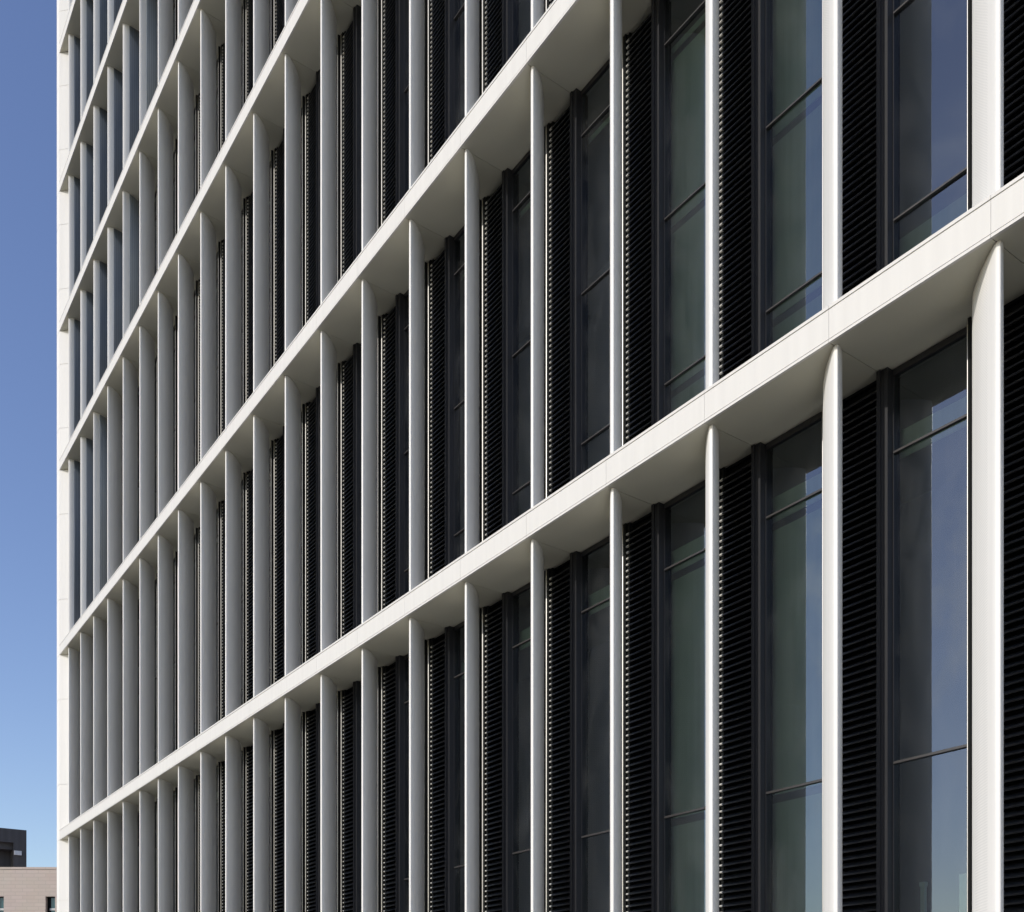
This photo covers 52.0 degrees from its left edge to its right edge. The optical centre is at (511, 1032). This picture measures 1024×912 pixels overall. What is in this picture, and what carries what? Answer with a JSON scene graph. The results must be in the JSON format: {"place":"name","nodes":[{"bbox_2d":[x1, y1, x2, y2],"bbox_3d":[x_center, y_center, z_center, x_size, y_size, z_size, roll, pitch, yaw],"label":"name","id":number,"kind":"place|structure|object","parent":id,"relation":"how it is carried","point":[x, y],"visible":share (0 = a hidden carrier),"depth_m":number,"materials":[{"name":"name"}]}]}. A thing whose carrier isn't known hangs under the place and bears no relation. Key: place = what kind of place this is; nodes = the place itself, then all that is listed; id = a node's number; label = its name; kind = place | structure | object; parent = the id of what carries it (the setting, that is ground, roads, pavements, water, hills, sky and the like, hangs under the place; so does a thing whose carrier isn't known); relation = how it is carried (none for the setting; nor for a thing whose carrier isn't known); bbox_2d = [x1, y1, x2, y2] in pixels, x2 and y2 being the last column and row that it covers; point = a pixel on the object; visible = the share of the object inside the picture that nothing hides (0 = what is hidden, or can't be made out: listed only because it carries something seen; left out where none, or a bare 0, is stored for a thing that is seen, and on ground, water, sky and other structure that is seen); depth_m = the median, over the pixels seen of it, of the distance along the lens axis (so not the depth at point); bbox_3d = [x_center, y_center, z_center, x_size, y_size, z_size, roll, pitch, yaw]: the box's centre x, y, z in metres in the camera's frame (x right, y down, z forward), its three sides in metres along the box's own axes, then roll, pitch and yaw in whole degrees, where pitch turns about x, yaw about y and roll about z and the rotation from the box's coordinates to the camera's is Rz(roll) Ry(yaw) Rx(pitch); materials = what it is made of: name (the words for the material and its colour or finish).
{"place":"outdoors","nodes":[
{"label":"outdoors","id":0,"kind":"place"},
{"bbox_2d":[0,828,56,911],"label":"tiled building","id":1,"kind":"structure","parent":0,"point":[24,887],"depth_m":60.00,"materials":[{"name":"beige stone"}]},
{"bbox_2d":[0,897,3,911],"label":"window","id":2,"kind":"structure","parent":1,"relation":"in","point":[1,898],"depth_m":60.23,"materials":[{"name":"teal glass"}]},
{"bbox_2d":[48,897,54,911],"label":"window","id":3,"kind":"structure","parent":1,"relation":"in","point":[51,900],"depth_m":60.23,"materials":[{"name":"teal glass"}]},
{"bbox_2d":[0,0,56,866],"label":"sky","id":4,"kind":"structure","parent":0,"point":[28,28],"materials":[{"name":"blue"}]},
{"bbox_2d":[57,0,1023,911],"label":"office building","id":5,"kind":"structure","parent":0,"point":[539,454],"depth_m":12.25,"materials":[{"name":"white stone"}]},
{"bbox_2d":[194,778,195,814],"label":"window","id":6,"kind":"structure","parent":5,"relation":"in","point":[195,778],"depth_m":22.14,"materials":[{"name":"black glass"}]},
{"bbox_2d":[194,534,195,722],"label":"window","id":7,"kind":"structure","parent":5,"relation":"in","point":[195,534],"depth_m":21.79,"materials":[{"name":"black glass"}]},
{"bbox_2d":[194,289,195,400],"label":"window","id":8,"kind":"structure","parent":5,"relation":"in","point":[195,289],"depth_m":21.81,"materials":[{"name":"black glass"}]},
{"bbox_2d":[194,106,195,151],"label":"window","id":9,"kind":"structure","parent":5,"relation":"in","point":[195,106],"depth_m":21.86,"materials":[{"name":"black glass"}]},
{"bbox_2d":[216,765,217,803],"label":"window","id":10,"kind":"structure","parent":5,"relation":"in","point":[217,765],"depth_m":21.07,"materials":[{"name":"black glass"}]},
{"bbox_2d":[216,509,217,707],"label":"window","id":11,"kind":"structure","parent":5,"relation":"in","point":[217,509],"depth_m":20.74,"materials":[{"name":"black glass"}]},
{"bbox_2d":[216,252,217,368],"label":"window","id":12,"kind":"structure","parent":5,"relation":"in","point":[217,252],"depth_m":20.76,"materials":[{"name":"black glass"}]},
{"bbox_2d":[216,59,217,106],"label":"window","id":13,"kind":"structure","parent":5,"relation":"in","point":[217,59],"depth_m":20.80,"materials":[{"name":"black glass"}]},
{"bbox_2d":[241,751,242,790],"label":"window","id":14,"kind":"structure","parent":5,"relation":"in","point":[241,751],"depth_m":19.98,"materials":[{"name":"black glass"}]},
{"bbox_2d":[241,480,242,689],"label":"window","id":15,"kind":"structure","parent":5,"relation":"in","point":[242,480],"depth_m":19.67,"materials":[{"name":"black glass"}]},
{"bbox_2d":[241,209,242,332],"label":"window","id":16,"kind":"structure","parent":5,"relation":"in","point":[242,209],"depth_m":19.68,"materials":[{"name":"black glass"}]},
{"bbox_2d":[241,6,242,56],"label":"window","id":17,"kind":"structure","parent":5,"relation":"in","point":[242,6],"depth_m":19.72,"materials":[{"name":"black glass"}]},
{"bbox_2d":[269,734,270,911],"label":"window","id":18,"kind":"structure","parent":5,"relation":"in","point":[270,734],"depth_m":18.88,"materials":[{"name":"black glass"}]},
{"bbox_2d":[269,448,270,669],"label":"window","id":19,"kind":"structure","parent":5,"relation":"in","point":[270,448],"depth_m":18.58,"materials":[{"name":"black glass"}]},
{"bbox_2d":[269,161,270,291],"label":"window","id":20,"kind":"structure","parent":5,"relation":"in","point":[270,161],"depth_m":18.60,"materials":[{"name":"black glass"}]},
{"bbox_2d":[283,0,284,28],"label":"window","id":21,"kind":"structure","parent":5,"relation":"in","point":[283,0],"depth_m":17.87,"materials":[{"name":"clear glass"}]},
{"bbox_2d":[283,716,301,911],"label":"window","id":22,"kind":"structure","parent":5,"relation":"in","point":[301,716],"depth_m":17.87,"materials":[{"name":"black glass"}]},
{"bbox_2d":[283,412,301,676],"bbox_3d":[-3.569,-7.942,17.616,0.224,4.773,0.828,0,0,-36],"label":"window","id":23,"kind":"structure","parent":5,"relation":"in","point":[301,412],"depth_m":17.87,"materials":[{"name":"black glass"}]},
{"bbox_2d":[283,108,301,352],"bbox_3d":[-3.569,-13.002,17.616,0.224,4.771,0.828,0,0,-36],"label":"window","id":24,"kind":"structure","parent":5,"relation":"in","point":[301,108],"depth_m":17.87,"materials":[{"name":"black glass"}]},
{"bbox_2d":[316,703,320,911],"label":"window","id":25,"kind":"structure","parent":5,"relation":"in","point":[318,706],"depth_m":16.79,"materials":[{"name":"black glass"}]},
{"bbox_2d":[316,386,320,653],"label":"window","id":26,"kind":"structure","parent":5,"relation":"in","point":[318,390],"depth_m":16.79,"materials":[{"name":"black glass"}]},
{"bbox_2d":[316,69,320,309],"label":"window","id":27,"kind":"structure","parent":5,"relation":"in","point":[318,74],"depth_m":16.79,"materials":[{"name":"black glass"}]},
{"bbox_2d":[353,681,361,911],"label":"window","id":28,"kind":"structure","parent":5,"relation":"in","point":[357,685],"depth_m":15.74,"materials":[{"name":"black glass"}]},
{"bbox_2d":[353,343,361,628],"bbox_3d":[-2.081,-7.943,15.525,0.136,4.773,0.779,0,0,-42],"label":"window","id":29,"kind":"structure","parent":5,"relation":"in","point":[357,348],"depth_m":15.74,"materials":[{"name":"black glass"}]},
{"bbox_2d":[353,5,361,261],"bbox_3d":[-2.081,-13.001,15.525,0.136,4.771,0.779,0,0,-42],"label":"window","id":30,"kind":"structure","parent":5,"relation":"in","point":[357,10],"depth_m":15.74,"materials":[{"name":"black glass"}]},
{"bbox_2d":[395,654,408,911],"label":"window","id":31,"kind":"structure","parent":5,"relation":"in","point":[401,662],"depth_m":14.69,"materials":[{"name":"black glass"}]},
{"bbox_2d":[395,289,408,600],"bbox_3d":[-1.325,-7.943,14.468,0.136,4.773,0.779,0,0,-42],"label":"window","id":32,"kind":"structure","parent":5,"relation":"in","point":[401,300],"depth_m":14.69,"materials":[{"name":"black glass"}]},
{"bbox_2d":[395,0,408,206],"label":"window","id":33,"kind":"structure","parent":5,"relation":"in","point":[401,6],"depth_m":14.69,"materials":[{"name":"black glass"}]},
{"bbox_2d":[445,621,464,911],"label":"window","id":34,"kind":"structure","parent":5,"relation":"in","point":[451,633],"depth_m":13.63,"materials":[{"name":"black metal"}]},
{"bbox_2d":[445,225,464,565],"bbox_3d":[-0.545,-7.942,13.386,0.224,4.773,0.828,0,0,-36],"label":"window","id":35,"kind":"structure","parent":5,"relation":"in","point":[452,271],"depth_m":13.63,"materials":[{"name":"black metal"}]},
{"bbox_2d":[445,0,464,141],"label":"window","id":36,"kind":"structure","parent":5,"relation":"in","point":[452,13],"depth_m":13.63,"materials":[{"name":"black glass"}]},
{"bbox_2d":[502,0,515,67],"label":"window","id":37,"kind":"structure","parent":5,"relation":"in","point":[508,6],"depth_m":12.57,"materials":[{"name":"black glass"}]},
{"bbox_2d":[502,582,530,911],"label":"window","id":38,"kind":"structure","parent":5,"relation":"in","point":[509,646],"depth_m":12.57,"materials":[{"name":"black metal"}]},
{"bbox_2d":[502,149,530,527],"bbox_3d":[0.211,-7.942,12.329,0.224,4.773,0.828,0,0,-36],"label":"window","id":39,"kind":"structure","parent":5,"relation":"in","point":[509,207],"depth_m":12.57,"materials":[{"name":"black metal"}]},
{"bbox_2d":[570,536,609,911],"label":"window","id":40,"kind":"structure","parent":5,"relation":"in","point":[599,600],"depth_m":11.51,"materials":[{"name":"black metal"}]},
{"bbox_2d":[570,58,609,480],"bbox_3d":[0.968,-7.942,11.272,0.224,4.773,0.828,0,0,-36],"label":"window","id":41,"kind":"structure","parent":5,"relation":"in","point":[578,131],"depth_m":11.51,"materials":[{"name":"black metal"}]},
{"bbox_2d":[651,479,705,911],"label":"window","id":42,"kind":"structure","parent":5,"relation":"in","point":[688,592],"depth_m":10.44,"materials":[{"name":"black glass"}]},
{"bbox_2d":[651,0,705,425],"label":"window","id":43,"kind":"structure","parent":5,"relation":"in","point":[688,69],"depth_m":10.44,"materials":[{"name":"black glass"}]},
{"bbox_2d":[751,411,821,911],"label":"window","id":44,"kind":"structure","parent":5,"relation":"in","point":[797,545],"depth_m":9.37,"materials":[{"name":"grey glass"}]},
{"bbox_2d":[751,0,821,357],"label":"window","id":45,"kind":"structure","parent":5,"relation":"in","point":[796,24],"depth_m":9.37,"materials":[{"name":"black glass"}]},
{"bbox_2d":[876,327,966,911],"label":"window","id":46,"kind":"structure","parent":5,"relation":"in","point":[952,418],"depth_m":8.34,"materials":[{"name":"black glass"}]},
{"bbox_2d":[876,0,966,272],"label":"window","id":47,"kind":"structure","parent":5,"relation":"in","point":[887,218],"depth_m":8.34,"materials":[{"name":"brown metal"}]},
{"bbox_2d":[919,882,927,911],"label":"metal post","id":48,"kind":"object","parent":5,"relation":"in","point":[923,895],"visible":1,"depth_m":8.60,"materials":[{"name":"grey metal"}]},
{"bbox_2d":[959,873,966,911],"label":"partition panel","id":49,"kind":"object","parent":5,"relation":"in","point":[962,892],"visible":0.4,"depth_m":8.12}
]}

